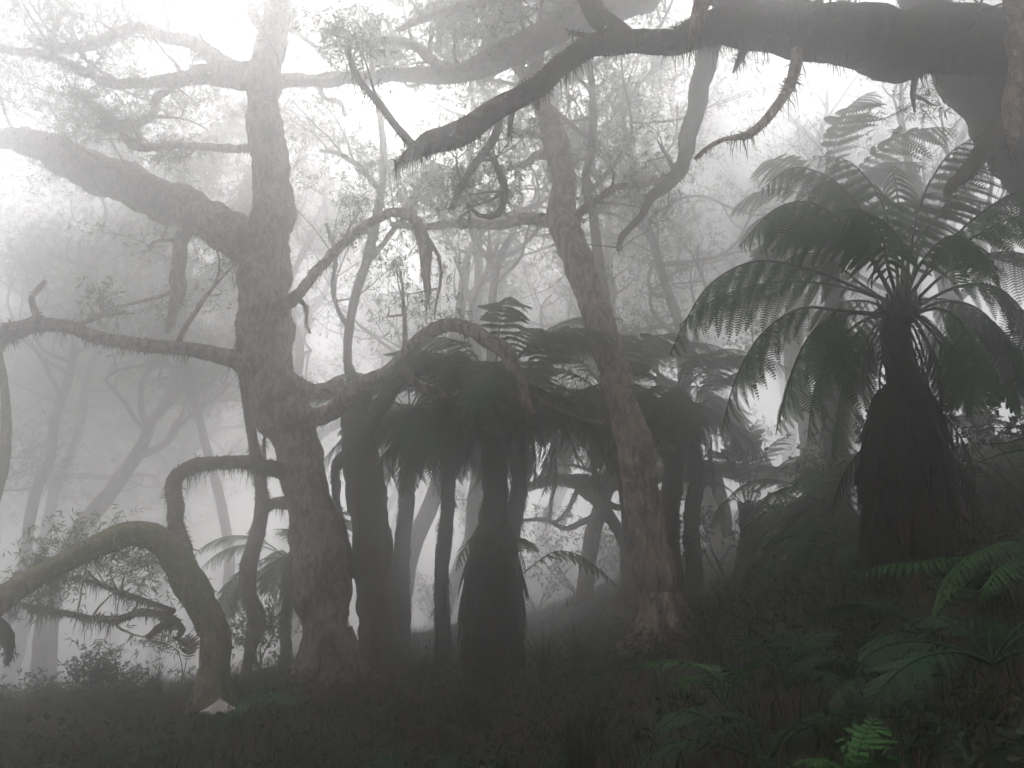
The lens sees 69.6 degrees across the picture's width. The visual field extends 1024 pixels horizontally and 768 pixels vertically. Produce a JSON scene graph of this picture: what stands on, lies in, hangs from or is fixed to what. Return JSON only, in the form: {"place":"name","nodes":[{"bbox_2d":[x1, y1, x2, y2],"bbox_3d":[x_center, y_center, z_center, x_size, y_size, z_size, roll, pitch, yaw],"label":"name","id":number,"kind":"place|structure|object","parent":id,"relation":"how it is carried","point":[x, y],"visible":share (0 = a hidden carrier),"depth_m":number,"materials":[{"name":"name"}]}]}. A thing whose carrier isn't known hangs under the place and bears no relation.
{"place":"outdoors","nodes":[
{"label":"outdoors","id":0,"kind":"place"},
{"bbox_2d":[0,464,1023,767],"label":"ground","id":1,"kind":"structure","parent":0,"point":[260,747],"depth_m":6.50,"materials":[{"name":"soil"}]},
{"bbox_2d":[0,347,18,670],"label":"twisted tree","id":2,"kind":"object","parent":1,"relation":"on","point":[7,640],"visible":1,"depth_m":10.03,"materials":[{"name":"brown plant"}]},
{"bbox_2d":[4,403,115,501],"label":"misty tree","id":3,"kind":"object","parent":1,"relation":"on","point":[27,452],"visible":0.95,"depth_m":21.89,"materials":[{"name":"grey plant"}]},
{"bbox_2d":[0,131,198,488],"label":"misty tree","id":4,"kind":"object","parent":1,"relation":"on","point":[26,417],"visible":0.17,"depth_m":37.77,"materials":[{"name":"grey plant"}]},
{"bbox_2d":[56,639,144,695],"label":"shrub","id":5,"kind":"object","parent":1,"relation":"on","point":[106,668],"visible":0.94,"depth_m":8.83,"materials":[{"name":"green plant"}]},
{"bbox_2d":[0,205,207,678],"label":"misty tree","id":6,"kind":"object","parent":1,"relation":"on","point":[9,493],"visible":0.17,"depth_m":40.49,"materials":[{"name":"grey plant"}]},
{"bbox_2d":[0,0,248,625],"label":"misty tree","id":7,"kind":"object","parent":1,"relation":"on","point":[31,509],"visible":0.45,"depth_m":23.48,"materials":[{"name":"grey plant"}]},
{"bbox_2d":[14,281,245,682],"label":"misty tree","id":8,"kind":"object","parent":1,"relation":"on","point":[189,623],"visible":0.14,"depth_m":45.72,"materials":[{"name":"grey plant"}]},
{"bbox_2d":[0,39,267,694],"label":"misty tree","id":9,"kind":"object","parent":1,"relation":"on","point":[20,630],"visible":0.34,"depth_m":30.44,"materials":[{"name":"grey plant"}]},
{"bbox_2d":[5,238,272,689],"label":"misty tree","id":10,"kind":"object","parent":1,"relation":"on","point":[131,497],"visible":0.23,"depth_m":42.50,"materials":[{"name":"grey plant"}]},
{"bbox_2d":[0,452,285,716],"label":"twisted tree","id":11,"kind":"object","parent":1,"relation":"on","point":[170,548],"visible":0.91,"depth_m":8.91,"materials":[{"name":"brown plant"}]},
{"bbox_2d":[8,180,295,694],"bbox_3d":[-11.857,1.115,25.434,9.596,20.590,11.678,7,-15,-25],"label":"misty tree","id":12,"kind":"object","parent":1,"relation":"on","point":[44,649],"visible":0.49,"depth_m":24.43,"materials":[{"name":"grey plant"}]},
{"bbox_2d":[132,654,178,701],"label":"grass tuft","id":13,"kind":"object","parent":1,"relation":"on","point":[149,689],"visible":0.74,"depth_m":8.60,"materials":[{"name":"green plant"}]},
{"bbox_2d":[0,130,329,681],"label":"misty tree","id":14,"kind":"object","parent":1,"relation":"on","point":[152,654],"visible":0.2,"depth_m":36.10,"materials":[{"name":"grey plant"}]},
{"bbox_2d":[141,634,202,687],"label":"fern","id":15,"kind":"object","parent":1,"relation":"on","point":[185,644],"visible":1,"depth_m":8.33,"materials":[{"name":"green plant"}]},
{"bbox_2d":[4,25,418,628],"bbox_3d":[-10.856,-2.153,28.009,14.797,27.512,13.126,0,-14,0],"label":"misty tree","id":16,"kind":"object","parent":1,"relation":"on","point":[222,137],"visible":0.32,"depth_m":25.95,"materials":[{"name":"grey plant"}]},
{"bbox_2d":[199,699,234,714],"bbox_3d":[-3.209,3.551,8.111,0.415,0.156,0.258,3,-14,-14],"label":"rock","id":17,"kind":"object","parent":1,"relation":"on","point":[222,705],"visible":0.91,"depth_m":8.03,"materials":[{"name":"grey stone"}]},
{"bbox_2d":[199,690,306,735],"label":"fern","id":18,"kind":"object","parent":1,"relation":"on","point":[249,700],"visible":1,"depth_m":6.18,"materials":[{"name":"green plant"}]},
{"bbox_2d":[232,320,288,676],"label":"twisted tree","id":19,"kind":"object","parent":1,"relation":"on","point":[264,506],"visible":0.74,"depth_m":12.07,"materials":[{"name":"brown plant"}]},
{"bbox_2d":[230,594,298,669],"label":"shrub","id":20,"kind":"object","parent":1,"relation":"on","point":[269,626],"visible":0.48,"depth_m":12.11,"materials":[{"name":"green plant"}]},
{"bbox_2d":[130,36,408,626],"bbox_3d":[-8.287,-3.126,26.561,8.700,24.544,10.536,0,-14,0],"label":"misty tree","id":21,"kind":"object","parent":1,"relation":"on","point":[301,354],"visible":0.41,"depth_m":26.81,"materials":[{"name":"grey plant"}]},
{"bbox_2d":[194,511,351,661],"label":"tree fern","id":22,"kind":"object","parent":1,"relation":"on","point":[267,571],"visible":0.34,"depth_m":13.18,"materials":[{"name":"green plant"}]},
{"bbox_2d":[97,0,521,658],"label":"misty tree","id":23,"kind":"object","parent":1,"relation":"on","point":[321,434],"visible":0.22,"depth_m":32.25,"materials":[{"name":"grey plant"}]},
{"bbox_2d":[0,0,677,693],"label":"twisted tree","id":24,"kind":"object","parent":1,"relation":"on","point":[286,418],"visible":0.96,"depth_m":13.28,"materials":[{"name":"brown plant"}]},
{"bbox_2d":[235,53,462,675],"bbox_3d":[-3.348,-0.871,13.691,4.683,12.199,3.717,0,-14,0],"label":"twisted tree","id":25,"kind":"object","parent":1,"relation":"on","point":[371,555],"visible":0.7,"depth_m":12.31,"materials":[{"name":"grey plant"}]},
{"bbox_2d":[307,350,494,653],"bbox_3d":[-1.889,2.131,13.193,3.656,5.504,3.527,-5,-15,20],"label":"tree fern","id":26,"kind":"object","parent":1,"relation":"on","point":[388,422],"visible":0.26,"depth_m":12.80,"materials":[{"name":"green plant"}]},
{"bbox_2d":[398,644,445,695],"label":"grass tuft","id":27,"kind":"object","parent":1,"relation":"on","point":[415,680],"visible":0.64,"depth_m":8.99,"materials":[{"name":"green plant"}]},
{"bbox_2d":[320,203,546,513],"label":"misty tree","id":28,"kind":"object","parent":1,"relation":"on","point":[393,498],"visible":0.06,"depth_m":41.91,"materials":[{"name":"grey plant"}]},
{"bbox_2d":[411,568,463,621],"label":"shrub","id":29,"kind":"object","parent":1,"relation":"on","point":[427,593],"visible":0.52,"depth_m":23.12,"materials":[{"name":"green plant"}]},
{"bbox_2d":[321,147,564,548],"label":"misty tree","id":30,"kind":"object","parent":1,"relation":"on","point":[393,525],"visible":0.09,"depth_m":42.46,"materials":[{"name":"grey plant"}]},
{"bbox_2d":[348,350,540,679],"bbox_3d":[-0.952,1.940,10.992,3.186,5.090,2.857,-8,-16,28],"label":"tree fern","id":31,"kind":"object","parent":1,"relation":"on","point":[415,425],"visible":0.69,"depth_m":10.70,"materials":[{"name":"green plant"}]},
{"bbox_2d":[289,83,630,599],"bbox_3d":[-1.997,-0.875,21.426,11.005,16.791,9.802,0,-14,0],"label":"misty tree","id":32,"kind":"object","parent":1,"relation":"on","point":[424,518],"visible":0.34,"depth_m":20.15,"materials":[{"name":"grey plant"}]},
{"bbox_2d":[333,102,592,528],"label":"misty tree","id":33,"kind":"object","parent":1,"relation":"on","point":[461,489],"visible":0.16,"depth_m":42.61,"materials":[{"name":"grey plant"}]},
{"bbox_2d":[364,297,622,689],"bbox_3d":[-0.202,1.807,10.205,3.689,5.888,3.470,-4,-14,14],"label":"tree fern","id":34,"kind":"object","parent":1,"relation":"on","point":[492,609],"visible":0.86,"depth_m":9.89,"materials":[{"name":"green plant"}]},
{"bbox_2d":[204,0,790,628],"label":"misty tree","id":35,"kind":"object","parent":1,"relation":"on","point":[478,296],"visible":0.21,"depth_m":23.12,"materials":[{"name":"grey plant"}]},
{"bbox_2d":[390,330,623,538],"bbox_3d":[0.059,1.716,11.297,3.892,5.540,3.738,0,-14,0],"label":"tree fern","id":36,"kind":"object","parent":1,"relation":"on","point":[515,510],"visible":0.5,"depth_m":11.24,"materials":[{"name":"green plant"}]},
{"bbox_2d":[346,2,670,553],"bbox_3d":[-0.188,-3.560,20.366,8.385,20.291,10.427,0,-14,0],"label":"misty tree","id":37,"kind":"object","parent":1,"relation":"on","point":[496,265],"visible":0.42,"depth_m":18.74,"materials":[{"name":"grey plant"}]},
{"bbox_2d":[0,453,1023,767],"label":"ground cover","id":38,"kind":"object","parent":1,"relation":"on","point":[970,759],"visible":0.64,"depth_m":6.17,"materials":[{"name":"green plant"}]},
{"bbox_2d":[454,538,575,611],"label":"shrub","id":39,"kind":"object","parent":1,"relation":"on","point":[544,594],"visible":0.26,"depth_m":18.83,"materials":[{"name":"green plant"}]},
{"bbox_2d":[337,0,705,661],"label":"twisted tree","id":40,"kind":"object","parent":1,"relation":"on","point":[653,568],"visible":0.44,"depth_m":10.45,"materials":[{"name":"brown plant"}]},
{"bbox_2d":[455,531,617,588],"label":"fern","id":41,"kind":"object","parent":1,"relation":"on","point":[521,543],"visible":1,"depth_m":8.68,"materials":[{"name":"green plant"}]},
{"bbox_2d":[515,620,579,685],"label":"grass tuft","id":42,"kind":"object","parent":1,"relation":"on","point":[545,661],"visible":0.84,"depth_m":8.26,"materials":[{"name":"green plant"}]},
{"bbox_2d":[332,0,806,603],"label":"misty tree","id":43,"kind":"object","parent":1,"relation":"on","point":[590,546],"visible":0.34,"depth_m":16.67,"materials":[{"name":"grey plant"}]},
{"bbox_2d":[521,505,619,594],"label":"shrub","id":44,"kind":"object","parent":1,"relation":"on","point":[569,586],"visible":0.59,"depth_m":16.54,"materials":[{"name":"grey plant"}]},
{"bbox_2d":[410,130,750,596],"bbox_3d":[3.344,-3.318,37.318,13.920,27.810,13.930,11,-18,-39],"label":"misty tree","id":45,"kind":"object","parent":1,"relation":"on","point":[533,585],"visible":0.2,"depth_m":37.29,"materials":[{"name":"grey plant"}]},
{"bbox_2d":[550,610,610,675],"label":"grass tuft","id":46,"kind":"object","parent":1,"relation":"on","point":[576,657],"visible":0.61,"depth_m":8.08,"materials":[{"name":"green plant"}]},
{"bbox_2d":[526,685,640,767],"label":"grass tuft","id":47,"kind":"object","parent":1,"relation":"on","point":[572,757],"visible":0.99,"depth_m":4.41,"materials":[{"name":"green plant"}]},
{"bbox_2d":[578,511,618,575],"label":"shrub","id":48,"kind":"object","parent":1,"relation":"on","point":[614,561],"visible":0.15,"depth_m":21.48,"materials":[{"name":"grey plant"}]},
{"bbox_2d":[405,0,798,367],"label":"misty tree","id":49,"kind":"object","parent":1,"relation":"on","point":[607,261],"visible":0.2,"depth_m":24.56,"materials":[{"name":"grey plant"}]},
{"bbox_2d":[485,149,732,543],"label":"misty tree","id":50,"kind":"object","parent":1,"relation":"on","point":[542,326],"visible":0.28,"depth_m":23.36,"materials":[{"name":"grey plant"}]},
{"bbox_2d":[232,0,1001,102],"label":"twisted tree","id":51,"kind":"object","parent":1,"relation":"on","point":[541,35],"visible":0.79,"depth_m":13.34,"materials":[{"name":"plant"}]},
{"bbox_2d":[427,293,826,580],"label":"twisted tree","id":52,"kind":"object","parent":1,"relation":"on","point":[603,506],"visible":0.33,"depth_m":15.03,"materials":[{"name":"grey plant"}]},
{"bbox_2d":[523,333,735,586],"bbox_3d":[1.835,1.698,13.303,3.993,5.231,4.446,0,-14,0],"label":"tree fern","id":53,"kind":"object","parent":1,"relation":"on","point":[658,351],"visible":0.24,"depth_m":12.88,"materials":[{"name":"green plant"}]},
{"bbox_2d":[521,60,753,538],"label":"misty tree","id":54,"kind":"object","parent":1,"relation":"on","point":[681,186],"visible":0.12,"depth_m":42.12,"materials":[{"name":"grey plant"}]},
{"bbox_2d":[292,0,1023,296],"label":"twisted tree","id":55,"kind":"object","parent":1,"relation":"on","point":[968,57],"visible":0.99,"depth_m":6.87,"materials":[{"name":"brown plant"}]},
{"bbox_2d":[569,348,789,595],"bbox_3d":[2.547,1.483,12.201,3.403,4.582,3.263,0,-14,0],"label":"tree fern","id":56,"kind":"object","parent":1,"relation":"on","point":[671,452],"visible":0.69,"depth_m":11.77,"materials":[{"name":"green plant"}]},
{"bbox_2d":[624,658,764,704],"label":"fern","id":57,"kind":"object","parent":1,"relation":"on","point":[708,669],"visible":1,"depth_m":4.25,"materials":[{"name":"green plant"}]},
{"bbox_2d":[421,0,970,546],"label":"misty tree","id":58,"kind":"object","parent":1,"relation":"on","point":[671,304],"visible":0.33,"depth_m":19.11,"materials":[{"name":"grey plant"}]},
{"bbox_2d":[543,194,849,594],"bbox_3d":[4.217,0.256,17.363,7.347,9.810,6.099,-5,-15,19],"label":"misty tree","id":59,"kind":"object","parent":1,"relation":"on","point":[625,579],"visible":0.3,"depth_m":17.31,"materials":[{"name":"grey plant"}]},
{"bbox_2d":[581,103,811,515],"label":"misty tree","id":60,"kind":"object","parent":1,"relation":"on","point":[724,395],"visible":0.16,"depth_m":39.37,"materials":[{"name":"grey plant"}]},
{"bbox_2d":[636,368,778,600],"bbox_3d":[3.083,1.715,12.581,3.039,4.161,2.707,0,-14,0],"label":"tree fern","id":61,"kind":"object","parent":1,"relation":"on","point":[696,423],"visible":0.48,"depth_m":12.32,"materials":[{"name":"green plant"}]},
{"bbox_2d":[679,483,786,586],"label":"shrub","id":62,"kind":"object","parent":1,"relation":"on","point":[705,536],"visible":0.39,"depth_m":12.06,"materials":[{"name":"green plant"}]},
{"bbox_2d":[603,48,863,399],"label":"misty tree","id":63,"kind":"object","parent":1,"relation":"on","point":[704,173],"visible":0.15,"depth_m":43.01,"materials":[{"name":"grey plant"}]},
{"bbox_2d":[637,707,868,767],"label":"fern","id":64,"kind":"object","parent":1,"relation":"on","point":[727,713],"visible":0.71,"depth_m":3.72,"materials":[{"name":"green plant"}]},
{"bbox_2d":[691,419,815,581],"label":"tree fern","id":65,"kind":"object","parent":1,"relation":"on","point":[746,508],"visible":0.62,"depth_m":11.98,"materials":[{"name":"green plant"}]},
{"bbox_2d":[624,0,954,505],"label":"misty tree","id":66,"kind":"object","parent":1,"relation":"on","point":[816,139],"visible":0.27,"depth_m":23.47,"materials":[{"name":"grey plant"}]},
{"bbox_2d":[728,629,853,693],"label":"fern","id":67,"kind":"object","parent":1,"relation":"on","point":[797,649],"visible":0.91,"depth_m":4.50,"materials":[{"name":"green plant"}]},
{"bbox_2d":[724,453,860,597],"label":"tree fern","id":68,"kind":"object","parent":1,"relation":"on","point":[804,516],"visible":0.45,"depth_m":9.16,"materials":[{"name":"green plant"}]},
{"bbox_2d":[656,0,929,517],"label":"misty tree","id":69,"kind":"object","parent":1,"relation":"on","point":[791,429],"visible":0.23,"depth_m":37.87,"materials":[{"name":"grey plant"}]},
{"bbox_2d":[741,531,848,586],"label":"fern","id":70,"kind":"object","parent":1,"relation":"on","point":[768,567],"visible":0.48,"depth_m":8.45,"materials":[{"name":"green plant"}]},
{"bbox_2d":[752,527,861,574],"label":"fern","id":71,"kind":"object","parent":1,"relation":"on","point":[846,551],"visible":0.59,"depth_m":7.56,"materials":[{"name":"green plant"}]},
{"bbox_2d":[759,423,859,535],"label":"shrub","id":72,"kind":"object","parent":1,"relation":"on","point":[813,468],"visible":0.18,"depth_m":10.96,"materials":[{"name":"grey plant"}]},
{"bbox_2d":[729,99,933,451],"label":"misty tree","id":73,"kind":"object","parent":1,"relation":"on","point":[857,447],"visible":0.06,"depth_m":46.37,"materials":[{"name":"grey plant"}]},
{"bbox_2d":[729,92,958,547],"bbox_3d":[4.930,-0.548,10.826,3.162,6.504,3.552,-5,-15,19],"label":"tree fern","id":74,"kind":"object","parent":1,"relation":"on","point":[832,299],"visible":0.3,"depth_m":10.87,"materials":[{"name":"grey plant"}]},
{"bbox_2d":[727,69,962,478],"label":"misty tree","id":75,"kind":"object","parent":1,"relation":"on","point":[875,289],"visible":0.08,"depth_m":39.63,"materials":[{"name":"grey plant"}]},
{"bbox_2d":[669,133,1023,596],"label":"tree fern","id":76,"kind":"object","parent":1,"relation":"on","point":[907,469],"visible":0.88,"depth_m":5.99,"materials":[{"name":"green plant"}]},
{"bbox_2d":[790,716,912,767],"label":"fern","id":77,"kind":"object","parent":1,"relation":"on","point":[857,758],"visible":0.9,"depth_m":2.99,"materials":[{"name":"green plant"}]},
{"bbox_2d":[716,0,1012,485],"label":"misty tree","id":78,"kind":"object","parent":1,"relation":"on","point":[917,185],"visible":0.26,"depth_m":14.84,"materials":[{"name":"grey plant"}]},
{"bbox_2d":[782,618,964,715],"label":"fern","id":79,"kind":"object","parent":1,"relation":"on","point":[834,700],"visible":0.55,"depth_m":3.90,"materials":[{"name":"green plant"}]},
{"bbox_2d":[755,0,1001,409],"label":"misty tree","id":80,"kind":"object","parent":1,"relation":"on","point":[919,274],"visible":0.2,"depth_m":24.24,"materials":[{"name":"grey plant"}]},
{"bbox_2d":[778,384,1005,527],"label":"shrub","id":81,"kind":"object","parent":1,"relation":"on","point":[847,494],"visible":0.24,"depth_m":9.11,"materials":[{"name":"green plant"}]},
{"bbox_2d":[807,569,1023,673],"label":"fern","id":82,"kind":"object","parent":1,"relation":"on","point":[898,613],"visible":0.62,"depth_m":4.33,"materials":[{"name":"green plant"}]},
{"bbox_2d":[848,542,1023,628],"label":"fern","id":83,"kind":"object","parent":1,"relation":"on","point":[971,557],"visible":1,"depth_m":4.07,"materials":[{"name":"green plant"}]},
{"bbox_2d":[854,614,1023,715],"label":"fern","id":84,"kind":"object","parent":1,"relation":"on","point":[887,677],"visible":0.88,"depth_m":3.49,"materials":[{"name":"green plant"}]},
{"bbox_2d":[864,378,1023,501],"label":"shrub","id":85,"kind":"object","parent":1,"relation":"on","point":[986,433],"visible":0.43,"depth_m":6.69,"materials":[{"name":"green plant"}]},
{"bbox_2d":[948,413,1023,498],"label":"shrub","id":86,"kind":"object","parent":1,"relation":"on","point":[1013,460],"visible":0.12,"depth_m":9.42,"materials":[{"name":"green plant"}]},
{"bbox_2d":[978,424,1023,461],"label":"fern","id":87,"kind":"object","parent":1,"relation":"on","point":[1014,427],"visible":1,"depth_m":4.24,"materials":[{"name":"green plant"}]},
{"bbox_2d":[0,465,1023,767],"bbox_3d":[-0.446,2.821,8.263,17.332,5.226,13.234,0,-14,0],"label":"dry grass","id":88,"kind":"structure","parent":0,"point":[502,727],"depth_m":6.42,"materials":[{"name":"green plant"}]},
{"bbox_2d":[0,0,1023,666],"label":"sky","id":89,"kind":"structure","parent":0,"point":[768,404],"materials":[{"name":"white"}]}
]}

